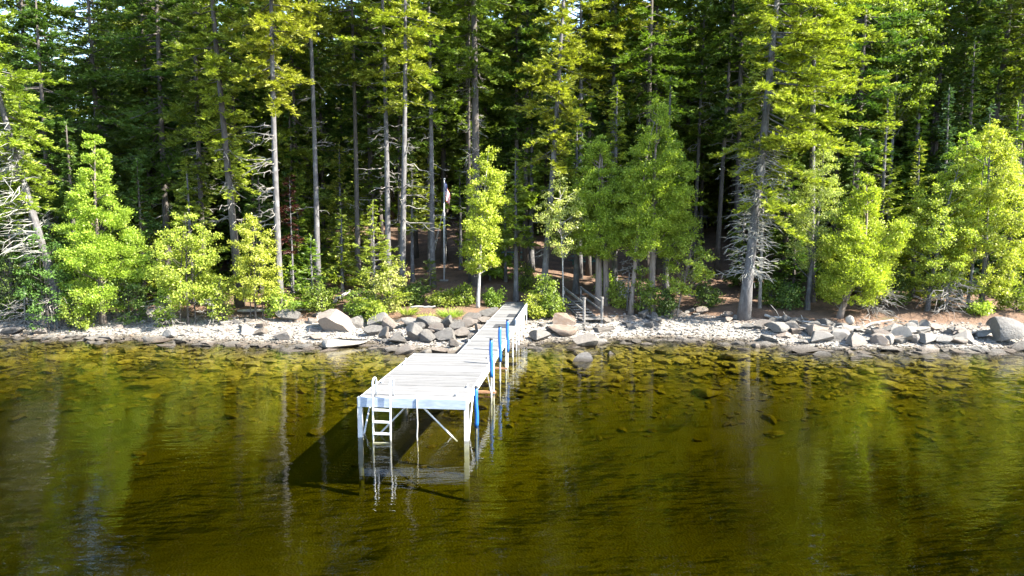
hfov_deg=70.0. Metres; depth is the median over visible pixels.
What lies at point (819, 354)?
boulder
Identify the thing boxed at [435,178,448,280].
flagpole
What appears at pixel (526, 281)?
shrub
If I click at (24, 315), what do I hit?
dead brush
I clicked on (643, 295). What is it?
shrub
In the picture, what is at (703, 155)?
spruce tree
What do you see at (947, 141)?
fir tree
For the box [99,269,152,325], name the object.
shrub
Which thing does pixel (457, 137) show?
spruce tree
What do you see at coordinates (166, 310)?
shrub
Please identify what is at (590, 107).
spruce tree
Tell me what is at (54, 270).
shrub
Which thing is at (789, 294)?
shrub
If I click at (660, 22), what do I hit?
spruce tree
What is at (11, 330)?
boulder
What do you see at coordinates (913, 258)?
fir tree
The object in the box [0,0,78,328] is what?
spruce tree
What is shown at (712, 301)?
shrub
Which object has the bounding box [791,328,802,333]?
cobble
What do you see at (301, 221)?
fir tree
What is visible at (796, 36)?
spruce tree
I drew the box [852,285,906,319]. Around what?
dead brush
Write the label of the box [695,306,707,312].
boulder
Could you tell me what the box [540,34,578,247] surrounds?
spruce tree
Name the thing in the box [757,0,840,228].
spruce tree
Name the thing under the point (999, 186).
alder tree
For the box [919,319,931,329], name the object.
cobble
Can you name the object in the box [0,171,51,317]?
fir tree
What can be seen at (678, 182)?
hemlock tree
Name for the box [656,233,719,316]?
maple bush
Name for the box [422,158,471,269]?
fir tree
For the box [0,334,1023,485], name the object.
submerged stones
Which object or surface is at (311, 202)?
fir tree
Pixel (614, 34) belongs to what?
spruce tree
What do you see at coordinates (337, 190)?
fir tree
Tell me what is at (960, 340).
cobble
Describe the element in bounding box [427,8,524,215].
spruce tree
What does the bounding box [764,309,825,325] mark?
driftwood log
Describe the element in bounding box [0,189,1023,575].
ground
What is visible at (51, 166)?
fir tree
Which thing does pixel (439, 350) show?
riprap rock
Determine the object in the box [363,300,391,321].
shrub
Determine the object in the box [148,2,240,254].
spruce tree
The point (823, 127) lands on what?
spruce tree
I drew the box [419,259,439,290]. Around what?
fir tree
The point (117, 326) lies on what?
cobble
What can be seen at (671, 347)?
submerged slab
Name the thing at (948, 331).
cobble
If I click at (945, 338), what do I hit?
cobble
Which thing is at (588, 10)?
spruce tree
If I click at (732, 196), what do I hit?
spruce tree
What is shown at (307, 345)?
boulder
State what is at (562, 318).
boulder
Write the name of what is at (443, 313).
grass clump
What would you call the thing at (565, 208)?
fir tree
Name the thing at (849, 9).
spruce tree
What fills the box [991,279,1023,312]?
shrub
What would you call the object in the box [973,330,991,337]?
cobble
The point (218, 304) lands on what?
shrub
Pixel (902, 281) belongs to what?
shrub
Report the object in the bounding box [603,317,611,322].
cobble
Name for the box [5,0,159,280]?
spruce tree
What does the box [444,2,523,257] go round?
spruce tree
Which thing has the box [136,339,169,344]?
submerged slab
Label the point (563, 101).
spruce tree
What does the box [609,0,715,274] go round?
spruce tree
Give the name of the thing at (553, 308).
shrub
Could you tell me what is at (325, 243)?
fir tree
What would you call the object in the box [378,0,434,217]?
spruce tree
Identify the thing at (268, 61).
spruce tree
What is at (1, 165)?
spruce tree
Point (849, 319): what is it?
tree stump
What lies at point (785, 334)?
cobble
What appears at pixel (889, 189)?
fir tree
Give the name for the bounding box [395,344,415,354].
riprap rock
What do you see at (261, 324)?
cobble
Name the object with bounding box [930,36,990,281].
hemlock tree
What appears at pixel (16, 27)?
spruce tree
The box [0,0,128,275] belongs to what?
spruce tree
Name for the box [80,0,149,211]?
spruce tree
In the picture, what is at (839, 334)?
cobble
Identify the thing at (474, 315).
riprap rock
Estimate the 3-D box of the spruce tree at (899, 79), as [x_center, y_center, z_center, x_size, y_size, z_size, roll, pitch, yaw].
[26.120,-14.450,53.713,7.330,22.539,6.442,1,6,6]
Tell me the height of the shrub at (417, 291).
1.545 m
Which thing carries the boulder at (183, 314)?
on the ground
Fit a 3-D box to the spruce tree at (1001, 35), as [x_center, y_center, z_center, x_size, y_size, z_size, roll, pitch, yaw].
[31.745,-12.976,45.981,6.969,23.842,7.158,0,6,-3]
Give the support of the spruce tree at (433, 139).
on the ground
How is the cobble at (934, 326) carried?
on the ground
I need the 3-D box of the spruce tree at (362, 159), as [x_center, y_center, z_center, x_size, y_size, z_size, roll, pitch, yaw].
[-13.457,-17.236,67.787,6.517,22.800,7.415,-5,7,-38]
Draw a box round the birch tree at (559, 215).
[531,171,593,303]
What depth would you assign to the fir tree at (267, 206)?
41.93 m
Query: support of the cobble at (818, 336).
on the ground
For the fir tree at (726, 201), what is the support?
on the ground
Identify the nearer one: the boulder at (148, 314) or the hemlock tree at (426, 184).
the boulder at (148, 314)
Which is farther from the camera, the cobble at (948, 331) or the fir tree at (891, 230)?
the fir tree at (891, 230)
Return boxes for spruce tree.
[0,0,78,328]
[0,0,117,282]
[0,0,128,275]
[0,7,38,213]
[0,51,17,250]
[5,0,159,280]
[6,2,62,105]
[21,1,88,173]
[27,0,82,134]
[46,0,113,186]
[48,25,79,129]
[55,55,86,135]
[71,0,224,286]
[78,0,156,240]
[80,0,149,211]
[84,0,192,261]
[84,5,145,218]
[90,1,186,244]
[106,2,187,225]
[126,0,222,261]
[138,0,256,296]
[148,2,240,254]
[149,0,271,308]
[159,0,250,265]
[187,1,282,256]
[214,0,301,256]
[216,1,268,220]
[218,0,324,306]
[219,3,280,241]
[231,0,336,199]
[232,0,364,263]
[255,0,323,232]
[275,0,338,289]
[279,0,365,260]
[283,0,358,232]
[294,0,345,135]
[298,0,411,277]
[302,2,367,235]
[308,0,367,224]
[316,0,434,273]
[324,0,396,246]
[326,0,358,186]
[333,0,429,296]
[342,51,394,207]
[343,8,427,225]
[344,61,384,219]
[346,16,401,235]
[356,0,447,276]
[363,0,458,299]
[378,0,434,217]
[378,1,447,258]
[387,0,477,287]
[395,0,438,203]
[400,0,480,261]
[415,4,453,203]
[418,0,465,222]
[418,0,537,286]
[418,10,460,182]
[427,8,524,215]
[428,0,518,271]
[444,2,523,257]
[445,0,489,281]
[447,9,470,202]
[462,15,536,221]
[471,0,555,266]
[478,0,566,268]
[478,10,512,209]
[496,25,548,210]
[498,3,578,235]
[504,6,575,216]
[505,0,596,292]
[519,0,617,278]
[533,7,572,224]
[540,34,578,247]
[547,0,631,275]
[564,0,646,265]
[569,38,635,218]
[573,0,687,275]
[578,4,642,206]
[599,0,698,280]
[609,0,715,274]
[610,0,703,152]
[622,19,647,205]
[634,0,745,258]
[643,4,710,135]
[671,0,735,268]
[674,5,730,245]
[677,3,730,229]
[677,16,709,201]
[682,0,788,271]
[700,0,727,203]
[700,19,753,227]
[701,0,760,273]
[705,1,763,263]
[706,21,760,240]
[707,0,902,320]
[714,7,777,242]
[732,0,846,264]
[734,0,790,307]
[737,0,898,302]
[746,2,784,229]
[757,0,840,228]
[773,1,837,239]
[800,2,936,287]
[803,0,912,230]
[817,3,903,225]
[836,1,910,157]
[854,0,954,234]
[870,9,956,226]
[872,0,957,203]
[878,0,976,235]
[892,0,995,256]
[897,0,946,189]
[904,0,1014,216]
[918,5,974,125]
[941,0,1001,160]
[942,1,997,178]
[947,0,999,152]
[951,0,1023,257]
[954,2,1023,252]
[955,15,1022,203]
[972,0,1006,87]
[980,0,1023,279]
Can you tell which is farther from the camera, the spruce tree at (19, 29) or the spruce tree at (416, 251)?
the spruce tree at (19, 29)
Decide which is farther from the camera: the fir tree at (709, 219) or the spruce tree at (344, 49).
the spruce tree at (344, 49)
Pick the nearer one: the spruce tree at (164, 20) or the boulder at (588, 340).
the boulder at (588, 340)
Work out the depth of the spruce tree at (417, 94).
58.06 m
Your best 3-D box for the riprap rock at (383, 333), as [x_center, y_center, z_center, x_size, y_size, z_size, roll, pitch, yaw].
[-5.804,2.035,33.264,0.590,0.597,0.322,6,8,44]
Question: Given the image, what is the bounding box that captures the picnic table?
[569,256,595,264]
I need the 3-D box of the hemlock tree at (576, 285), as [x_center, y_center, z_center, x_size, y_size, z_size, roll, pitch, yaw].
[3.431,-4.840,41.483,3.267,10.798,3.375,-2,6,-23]
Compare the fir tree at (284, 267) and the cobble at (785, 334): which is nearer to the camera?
the cobble at (785, 334)
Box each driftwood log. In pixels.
[237,309,310,311]
[332,292,348,302]
[410,306,435,307]
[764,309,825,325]
[852,317,903,329]
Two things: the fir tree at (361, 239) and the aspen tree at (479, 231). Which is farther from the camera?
the fir tree at (361, 239)
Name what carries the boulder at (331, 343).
on the ground
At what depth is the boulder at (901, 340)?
32.25 m
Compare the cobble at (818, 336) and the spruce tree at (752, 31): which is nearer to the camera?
the cobble at (818, 336)
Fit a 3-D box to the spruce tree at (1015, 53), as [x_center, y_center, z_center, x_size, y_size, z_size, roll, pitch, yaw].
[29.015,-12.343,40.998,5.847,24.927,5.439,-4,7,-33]
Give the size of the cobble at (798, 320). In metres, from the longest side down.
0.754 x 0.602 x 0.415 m
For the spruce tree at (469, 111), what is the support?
on the ground
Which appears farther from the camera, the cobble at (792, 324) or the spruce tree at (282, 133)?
the spruce tree at (282, 133)
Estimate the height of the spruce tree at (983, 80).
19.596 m
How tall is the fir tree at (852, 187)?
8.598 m
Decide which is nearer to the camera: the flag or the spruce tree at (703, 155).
the flag
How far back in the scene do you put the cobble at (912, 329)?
33.52 m
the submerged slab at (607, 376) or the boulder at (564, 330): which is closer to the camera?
the submerged slab at (607, 376)
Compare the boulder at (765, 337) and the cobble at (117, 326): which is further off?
the cobble at (117, 326)
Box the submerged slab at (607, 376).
[593,369,620,381]
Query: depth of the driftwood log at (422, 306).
36.10 m
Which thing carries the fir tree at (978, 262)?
on the ground
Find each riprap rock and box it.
[362,325,381,335]
[367,312,387,325]
[378,326,388,338]
[382,316,397,331]
[388,331,406,342]
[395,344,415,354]
[400,317,416,324]
[405,322,422,340]
[416,316,441,329]
[416,322,425,328]
[420,329,435,342]
[420,349,431,352]
[428,323,443,331]
[428,347,448,352]
[434,327,456,339]
[440,315,452,326]
[449,321,464,329]
[449,338,458,346]
[454,327,469,335]
[460,316,477,327]
[463,312,481,320]
[466,333,474,342]
[474,323,482,332]
[477,316,490,323]
[479,307,497,316]
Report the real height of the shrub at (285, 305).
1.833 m
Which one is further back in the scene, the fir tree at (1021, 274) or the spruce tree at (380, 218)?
the spruce tree at (380, 218)
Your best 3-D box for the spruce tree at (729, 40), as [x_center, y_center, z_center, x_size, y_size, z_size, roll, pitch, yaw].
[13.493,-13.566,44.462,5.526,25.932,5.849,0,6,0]
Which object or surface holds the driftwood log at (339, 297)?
on the ground
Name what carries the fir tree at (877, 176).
on the ground
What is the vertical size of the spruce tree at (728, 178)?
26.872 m
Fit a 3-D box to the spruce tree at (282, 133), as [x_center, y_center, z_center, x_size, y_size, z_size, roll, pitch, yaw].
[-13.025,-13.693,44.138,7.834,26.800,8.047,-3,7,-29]
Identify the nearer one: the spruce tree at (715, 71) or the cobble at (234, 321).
the cobble at (234, 321)
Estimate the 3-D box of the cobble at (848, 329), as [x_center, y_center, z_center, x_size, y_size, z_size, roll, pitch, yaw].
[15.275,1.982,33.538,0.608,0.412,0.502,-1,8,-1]
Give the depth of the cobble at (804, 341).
32.51 m
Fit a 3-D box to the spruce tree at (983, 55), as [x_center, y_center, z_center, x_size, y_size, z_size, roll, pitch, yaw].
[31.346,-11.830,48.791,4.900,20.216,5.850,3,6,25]
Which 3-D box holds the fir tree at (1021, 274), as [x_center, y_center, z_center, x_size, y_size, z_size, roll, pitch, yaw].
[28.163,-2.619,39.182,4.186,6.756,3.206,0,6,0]
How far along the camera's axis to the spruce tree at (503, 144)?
62.95 m
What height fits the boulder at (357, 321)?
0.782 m
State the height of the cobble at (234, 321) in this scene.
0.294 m
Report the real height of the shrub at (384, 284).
3.070 m
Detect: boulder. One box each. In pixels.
[0,326,26,333]
[116,310,153,321]
[181,311,191,317]
[254,327,267,334]
[271,328,292,339]
[274,309,300,320]
[297,344,313,346]
[316,309,355,331]
[322,338,368,348]
[350,315,363,327]
[529,330,550,340]
[547,324,576,336]
[553,312,575,324]
[572,333,597,348]
[572,352,592,368]
[593,326,614,332]
[596,338,606,345]
[607,351,615,362]
[638,309,648,318]
[644,321,653,327]
[650,312,657,318]
[669,309,688,315]
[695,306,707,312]
[750,343,760,349]
[760,334,778,342]
[763,322,789,331]
[790,345,820,354]
[812,351,832,358]
[845,333,866,346]
[894,337,908,343]
[955,330,976,334]
[986,316,1023,340]
[1009,341,1023,350]
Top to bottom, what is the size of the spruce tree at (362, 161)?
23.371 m
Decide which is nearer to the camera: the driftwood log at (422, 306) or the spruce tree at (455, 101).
the driftwood log at (422, 306)
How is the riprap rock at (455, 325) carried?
on the ground
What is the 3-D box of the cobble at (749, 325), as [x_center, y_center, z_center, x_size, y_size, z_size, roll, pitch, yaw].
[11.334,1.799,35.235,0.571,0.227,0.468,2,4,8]
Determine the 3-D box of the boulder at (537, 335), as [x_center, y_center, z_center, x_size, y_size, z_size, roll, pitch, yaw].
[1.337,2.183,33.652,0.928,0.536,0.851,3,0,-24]
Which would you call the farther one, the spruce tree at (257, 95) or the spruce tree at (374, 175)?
the spruce tree at (374, 175)
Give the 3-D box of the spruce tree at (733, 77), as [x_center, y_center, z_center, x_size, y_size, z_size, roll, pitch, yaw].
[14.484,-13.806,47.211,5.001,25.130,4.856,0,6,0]
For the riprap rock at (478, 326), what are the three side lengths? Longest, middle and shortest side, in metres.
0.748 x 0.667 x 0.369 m
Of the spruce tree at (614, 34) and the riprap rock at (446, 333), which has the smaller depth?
the riprap rock at (446, 333)
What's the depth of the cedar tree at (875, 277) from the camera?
35.00 m
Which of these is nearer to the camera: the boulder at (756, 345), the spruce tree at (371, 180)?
the boulder at (756, 345)
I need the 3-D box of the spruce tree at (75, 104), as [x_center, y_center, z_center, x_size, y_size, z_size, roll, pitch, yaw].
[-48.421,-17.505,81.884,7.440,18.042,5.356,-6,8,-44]
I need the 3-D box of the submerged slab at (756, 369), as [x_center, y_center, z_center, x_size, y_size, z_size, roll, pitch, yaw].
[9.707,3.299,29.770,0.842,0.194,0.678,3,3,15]
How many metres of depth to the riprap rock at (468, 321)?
34.44 m
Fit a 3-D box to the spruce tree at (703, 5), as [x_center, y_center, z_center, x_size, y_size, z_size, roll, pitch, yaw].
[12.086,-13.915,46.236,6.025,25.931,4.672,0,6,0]
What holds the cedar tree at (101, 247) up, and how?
on the ground
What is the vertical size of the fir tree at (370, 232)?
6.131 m
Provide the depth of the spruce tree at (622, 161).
64.44 m
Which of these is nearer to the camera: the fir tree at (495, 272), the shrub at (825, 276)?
the shrub at (825, 276)
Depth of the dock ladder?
18.88 m
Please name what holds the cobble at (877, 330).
on the ground
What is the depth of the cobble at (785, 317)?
35.40 m
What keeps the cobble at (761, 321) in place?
on the ground
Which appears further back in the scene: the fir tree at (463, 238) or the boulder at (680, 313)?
the fir tree at (463, 238)
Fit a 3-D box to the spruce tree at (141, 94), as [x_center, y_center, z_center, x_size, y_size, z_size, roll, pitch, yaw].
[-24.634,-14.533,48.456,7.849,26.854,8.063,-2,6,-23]
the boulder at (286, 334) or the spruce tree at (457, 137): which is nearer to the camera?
the boulder at (286, 334)
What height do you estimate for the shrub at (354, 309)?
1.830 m
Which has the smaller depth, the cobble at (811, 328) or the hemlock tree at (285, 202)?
the cobble at (811, 328)
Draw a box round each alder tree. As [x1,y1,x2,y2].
[895,155,996,310]
[929,118,1023,309]
[929,128,1007,302]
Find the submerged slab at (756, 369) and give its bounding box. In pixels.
[739,367,761,371]
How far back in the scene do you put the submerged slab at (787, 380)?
28.07 m
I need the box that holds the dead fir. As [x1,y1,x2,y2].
[273,174,305,292]
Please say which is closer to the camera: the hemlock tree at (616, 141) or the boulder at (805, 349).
the boulder at (805, 349)
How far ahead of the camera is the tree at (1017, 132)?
40.05 m
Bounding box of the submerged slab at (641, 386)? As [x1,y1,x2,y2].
[633,384,657,391]
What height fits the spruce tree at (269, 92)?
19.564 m
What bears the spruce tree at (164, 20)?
on the ground
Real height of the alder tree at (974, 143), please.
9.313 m
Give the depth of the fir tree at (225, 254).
49.47 m
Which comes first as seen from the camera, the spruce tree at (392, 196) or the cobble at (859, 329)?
the cobble at (859, 329)
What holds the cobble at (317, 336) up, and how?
on the ground
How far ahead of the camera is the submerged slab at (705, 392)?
26.93 m
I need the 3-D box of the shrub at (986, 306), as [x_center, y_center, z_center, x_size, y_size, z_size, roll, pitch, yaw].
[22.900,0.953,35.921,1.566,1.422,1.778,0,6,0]
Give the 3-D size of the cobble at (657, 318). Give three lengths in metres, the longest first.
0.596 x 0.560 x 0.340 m
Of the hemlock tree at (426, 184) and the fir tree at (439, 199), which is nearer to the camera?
the hemlock tree at (426, 184)
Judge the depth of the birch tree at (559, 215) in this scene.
37.55 m
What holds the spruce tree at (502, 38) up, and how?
on the ground
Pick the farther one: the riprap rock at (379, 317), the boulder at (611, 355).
the riprap rock at (379, 317)
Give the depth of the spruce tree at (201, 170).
39.52 m
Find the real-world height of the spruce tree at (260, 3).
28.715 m
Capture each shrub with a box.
[0,252,33,321]
[5,225,75,331]
[51,284,96,331]
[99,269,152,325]
[149,284,177,327]
[203,274,235,322]
[260,286,299,317]
[296,280,342,312]
[343,288,376,319]
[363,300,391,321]
[364,259,412,312]
[401,279,429,305]
[420,287,458,308]
[447,282,475,306]
[480,287,507,307]
[512,261,536,292]
[521,292,547,319]
[525,273,562,310]
[539,291,570,318]
[590,266,613,298]
[605,277,629,308]
[627,265,662,316]
[655,286,678,318]
[692,281,726,308]
[755,277,782,307]
[772,279,808,310]
[816,269,853,298]
[875,265,915,306]
[911,263,971,306]
[960,294,995,316]
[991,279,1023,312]
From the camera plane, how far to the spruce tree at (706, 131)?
64.56 m
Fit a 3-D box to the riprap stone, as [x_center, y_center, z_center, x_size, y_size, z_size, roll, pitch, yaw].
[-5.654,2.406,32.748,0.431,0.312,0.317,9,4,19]
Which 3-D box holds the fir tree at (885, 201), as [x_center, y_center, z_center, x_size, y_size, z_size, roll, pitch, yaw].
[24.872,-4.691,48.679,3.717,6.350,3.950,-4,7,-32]
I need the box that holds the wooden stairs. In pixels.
[564,286,603,323]
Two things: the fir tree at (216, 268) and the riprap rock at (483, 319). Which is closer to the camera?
the riprap rock at (483, 319)
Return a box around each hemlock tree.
[1,98,64,299]
[33,119,110,303]
[88,151,149,296]
[146,157,232,303]
[220,127,282,286]
[268,101,327,283]
[319,208,370,292]
[406,126,450,271]
[495,148,540,301]
[499,79,562,269]
[551,107,590,293]
[591,80,648,296]
[640,74,705,294]
[753,86,820,287]
[815,85,858,273]
[890,53,936,277]
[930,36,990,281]
[990,58,1023,270]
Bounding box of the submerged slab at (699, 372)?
[689,368,709,376]
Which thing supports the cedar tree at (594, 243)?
on the ground
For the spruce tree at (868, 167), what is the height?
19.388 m
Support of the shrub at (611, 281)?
on the ground
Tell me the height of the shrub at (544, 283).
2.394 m
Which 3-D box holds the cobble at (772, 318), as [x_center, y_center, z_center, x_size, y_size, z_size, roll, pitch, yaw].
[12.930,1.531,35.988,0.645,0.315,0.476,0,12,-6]
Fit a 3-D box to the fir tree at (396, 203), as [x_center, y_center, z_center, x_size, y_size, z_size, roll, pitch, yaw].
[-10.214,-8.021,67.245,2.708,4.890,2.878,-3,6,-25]
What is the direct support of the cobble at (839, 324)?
on the ground
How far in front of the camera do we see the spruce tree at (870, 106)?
40.91 m
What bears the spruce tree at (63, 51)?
on the ground
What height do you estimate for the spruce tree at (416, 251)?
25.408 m
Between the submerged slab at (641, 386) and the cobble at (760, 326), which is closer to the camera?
the submerged slab at (641, 386)
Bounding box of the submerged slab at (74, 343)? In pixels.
[65,337,84,346]
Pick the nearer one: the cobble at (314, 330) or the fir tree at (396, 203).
the cobble at (314, 330)
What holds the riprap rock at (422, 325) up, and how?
on the gravel
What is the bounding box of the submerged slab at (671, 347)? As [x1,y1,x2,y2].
[654,342,677,353]
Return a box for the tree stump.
[845,315,853,324]
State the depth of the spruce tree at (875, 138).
48.06 m
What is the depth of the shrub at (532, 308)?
36.70 m
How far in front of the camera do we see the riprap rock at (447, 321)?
34.46 m
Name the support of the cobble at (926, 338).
on the ground
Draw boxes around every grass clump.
[396,305,422,314]
[433,307,465,317]
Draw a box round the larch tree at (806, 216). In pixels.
[785,133,853,309]
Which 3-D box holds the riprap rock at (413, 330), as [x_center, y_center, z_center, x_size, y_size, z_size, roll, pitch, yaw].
[-4.379,2.080,32.985,0.950,1.085,0.705,-3,16,20]
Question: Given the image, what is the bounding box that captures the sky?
[0,0,950,175]
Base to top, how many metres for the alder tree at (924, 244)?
7.952 m
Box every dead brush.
[0,286,44,326]
[26,289,90,331]
[141,295,187,326]
[192,285,229,324]
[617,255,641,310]
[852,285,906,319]
[914,271,982,317]
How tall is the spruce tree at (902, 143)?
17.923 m
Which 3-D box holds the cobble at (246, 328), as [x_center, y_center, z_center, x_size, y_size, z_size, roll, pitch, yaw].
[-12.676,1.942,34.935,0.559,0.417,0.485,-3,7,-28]
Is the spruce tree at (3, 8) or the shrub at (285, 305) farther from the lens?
the spruce tree at (3, 8)
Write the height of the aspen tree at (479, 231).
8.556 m
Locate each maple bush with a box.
[145,205,230,323]
[226,212,287,318]
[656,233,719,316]
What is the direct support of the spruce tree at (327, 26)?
on the ground
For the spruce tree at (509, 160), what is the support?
on the ground
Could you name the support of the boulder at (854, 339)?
on the ground
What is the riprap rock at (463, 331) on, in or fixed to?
on the ground
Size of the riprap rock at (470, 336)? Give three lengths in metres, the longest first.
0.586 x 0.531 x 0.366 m
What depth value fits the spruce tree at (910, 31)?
41.48 m
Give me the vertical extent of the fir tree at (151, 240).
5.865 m
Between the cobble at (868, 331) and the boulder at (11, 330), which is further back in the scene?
the boulder at (11, 330)
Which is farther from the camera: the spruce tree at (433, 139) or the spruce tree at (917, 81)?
the spruce tree at (433, 139)
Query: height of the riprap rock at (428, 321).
0.696 m
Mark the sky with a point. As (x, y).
(68, 2)
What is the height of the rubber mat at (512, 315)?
0.019 m
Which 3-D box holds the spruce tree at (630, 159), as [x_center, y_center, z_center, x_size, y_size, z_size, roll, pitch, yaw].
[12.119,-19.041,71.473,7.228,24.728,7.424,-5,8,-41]
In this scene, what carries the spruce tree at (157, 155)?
on the ground
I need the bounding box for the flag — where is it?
[445,183,449,203]
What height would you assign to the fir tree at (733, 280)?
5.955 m
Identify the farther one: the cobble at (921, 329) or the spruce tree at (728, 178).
the spruce tree at (728, 178)
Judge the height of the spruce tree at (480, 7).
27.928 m
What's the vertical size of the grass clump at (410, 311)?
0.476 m
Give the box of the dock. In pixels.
[357,301,529,500]
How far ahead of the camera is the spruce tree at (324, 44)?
72.13 m
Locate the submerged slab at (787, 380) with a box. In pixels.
[773,377,797,384]
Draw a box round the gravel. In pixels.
[0,310,1023,352]
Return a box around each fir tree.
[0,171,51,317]
[25,171,92,280]
[38,152,68,218]
[104,158,173,303]
[123,203,174,286]
[168,220,223,279]
[187,215,232,278]
[211,209,250,262]
[240,160,290,292]
[266,193,334,283]
[266,247,297,285]
[269,260,314,304]
[291,233,350,308]
[303,180,329,228]
[309,141,379,279]
[320,233,337,275]
[337,200,414,312]
[338,214,378,252]
[349,181,377,224]
[390,145,449,282]
[390,184,410,221]
[418,171,453,222]
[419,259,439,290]
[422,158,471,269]
[453,184,509,256]
[455,154,501,231]
[460,200,518,280]
[493,170,528,281]
[535,182,571,228]
[688,165,730,227]
[699,150,724,222]
[712,162,769,226]
[722,191,772,287]
[722,191,777,227]
[772,213,820,297]
[773,209,817,276]
[817,142,868,292]
[844,87,923,293]
[865,153,893,217]
[873,172,902,255]
[884,191,916,266]
[891,136,946,300]
[896,84,979,288]
[963,102,1017,288]
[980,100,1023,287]
[988,187,1023,289]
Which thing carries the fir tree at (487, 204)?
on the ground
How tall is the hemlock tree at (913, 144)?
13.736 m
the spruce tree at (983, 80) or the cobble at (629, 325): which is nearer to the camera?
the cobble at (629, 325)
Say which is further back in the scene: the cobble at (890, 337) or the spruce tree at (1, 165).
the spruce tree at (1, 165)
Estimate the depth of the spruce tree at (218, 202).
48.48 m
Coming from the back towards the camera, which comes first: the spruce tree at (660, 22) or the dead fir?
the spruce tree at (660, 22)
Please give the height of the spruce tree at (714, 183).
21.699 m
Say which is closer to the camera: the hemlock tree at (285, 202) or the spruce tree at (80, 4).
the hemlock tree at (285, 202)
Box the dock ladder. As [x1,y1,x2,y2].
[372,377,394,475]
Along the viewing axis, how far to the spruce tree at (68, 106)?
70.94 m
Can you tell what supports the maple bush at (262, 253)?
on the ground
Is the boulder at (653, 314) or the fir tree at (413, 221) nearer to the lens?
the boulder at (653, 314)
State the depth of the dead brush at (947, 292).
35.92 m
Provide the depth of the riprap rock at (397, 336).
32.24 m
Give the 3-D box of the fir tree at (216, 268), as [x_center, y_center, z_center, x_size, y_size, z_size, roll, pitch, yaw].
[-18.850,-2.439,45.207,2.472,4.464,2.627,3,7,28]
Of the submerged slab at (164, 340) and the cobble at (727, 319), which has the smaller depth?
the submerged slab at (164, 340)
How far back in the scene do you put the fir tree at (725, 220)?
61.52 m
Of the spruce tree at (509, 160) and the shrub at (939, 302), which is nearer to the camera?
the shrub at (939, 302)
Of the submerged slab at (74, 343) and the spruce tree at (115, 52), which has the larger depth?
the spruce tree at (115, 52)
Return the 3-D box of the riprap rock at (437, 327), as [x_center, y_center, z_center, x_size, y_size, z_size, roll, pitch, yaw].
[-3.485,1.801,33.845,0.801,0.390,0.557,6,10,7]
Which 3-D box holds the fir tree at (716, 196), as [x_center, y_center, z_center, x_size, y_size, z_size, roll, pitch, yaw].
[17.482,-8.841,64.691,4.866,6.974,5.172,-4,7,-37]
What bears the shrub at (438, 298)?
on the ground
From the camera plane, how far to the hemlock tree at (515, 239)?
39.88 m
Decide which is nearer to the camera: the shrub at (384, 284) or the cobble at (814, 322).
the cobble at (814, 322)
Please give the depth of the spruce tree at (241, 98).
44.86 m
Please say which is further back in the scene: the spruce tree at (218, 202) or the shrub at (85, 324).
the spruce tree at (218, 202)
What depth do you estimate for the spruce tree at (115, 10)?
56.95 m
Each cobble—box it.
[32,327,49,333]
[113,325,123,328]
[162,329,177,337]
[218,321,230,324]
[232,319,241,323]
[242,324,252,332]
[255,322,267,327]
[307,318,316,323]
[309,328,320,332]
[310,333,321,339]
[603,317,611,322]
[625,322,635,328]
[626,315,636,319]
[649,317,661,321]
[662,312,673,317]
[723,311,732,315]
[724,317,732,321]
[741,323,753,327]
[753,324,762,329]
[754,319,770,325]
[769,316,781,320]
[776,332,791,337]
[782,314,790,321]
[785,321,798,331]
[788,317,802,323]
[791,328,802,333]
[797,339,809,343]
[799,323,808,332]
[807,321,820,324]
[807,324,828,335]
[810,330,833,341]
[819,318,831,324]
[828,328,849,341]
[835,323,847,326]
[836,325,853,332]
[838,327,851,331]
[856,328,864,331]
[865,328,871,333]
[870,334,889,345]
[871,327,890,333]
[881,323,898,331]
[885,333,894,344]
[890,326,912,339]
[905,322,917,326]
[907,326,917,333]
[909,334,920,343]
[916,326,930,332]
[916,333,938,343]
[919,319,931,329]
[930,323,943,329]
[936,335,952,342]
[944,328,954,334]
[950,337,967,343]
[951,330,974,342]
[952,326,966,333]
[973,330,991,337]
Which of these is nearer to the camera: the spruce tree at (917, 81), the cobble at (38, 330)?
the cobble at (38, 330)
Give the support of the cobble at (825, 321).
on the ground
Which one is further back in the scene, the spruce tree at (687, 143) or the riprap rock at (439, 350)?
the spruce tree at (687, 143)
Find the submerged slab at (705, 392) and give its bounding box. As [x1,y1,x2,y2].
[693,387,722,397]
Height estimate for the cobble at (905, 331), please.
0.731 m
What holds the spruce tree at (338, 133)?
on the ground
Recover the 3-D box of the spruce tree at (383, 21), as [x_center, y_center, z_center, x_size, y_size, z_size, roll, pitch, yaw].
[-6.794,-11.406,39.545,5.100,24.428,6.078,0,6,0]
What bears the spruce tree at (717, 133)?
on the ground
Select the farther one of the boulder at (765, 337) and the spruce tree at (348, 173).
the spruce tree at (348, 173)
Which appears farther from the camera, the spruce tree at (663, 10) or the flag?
the spruce tree at (663, 10)
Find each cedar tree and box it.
[45,130,154,324]
[569,134,627,306]
[609,98,710,314]
[813,171,916,318]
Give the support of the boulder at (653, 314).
on the ground
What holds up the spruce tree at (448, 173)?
on the ground
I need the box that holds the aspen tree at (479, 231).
[456,145,508,307]
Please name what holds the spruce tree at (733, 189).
on the ground
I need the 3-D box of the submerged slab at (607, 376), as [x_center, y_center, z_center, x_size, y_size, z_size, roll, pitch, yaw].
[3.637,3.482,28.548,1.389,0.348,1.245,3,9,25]
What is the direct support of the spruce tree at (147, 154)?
on the ground

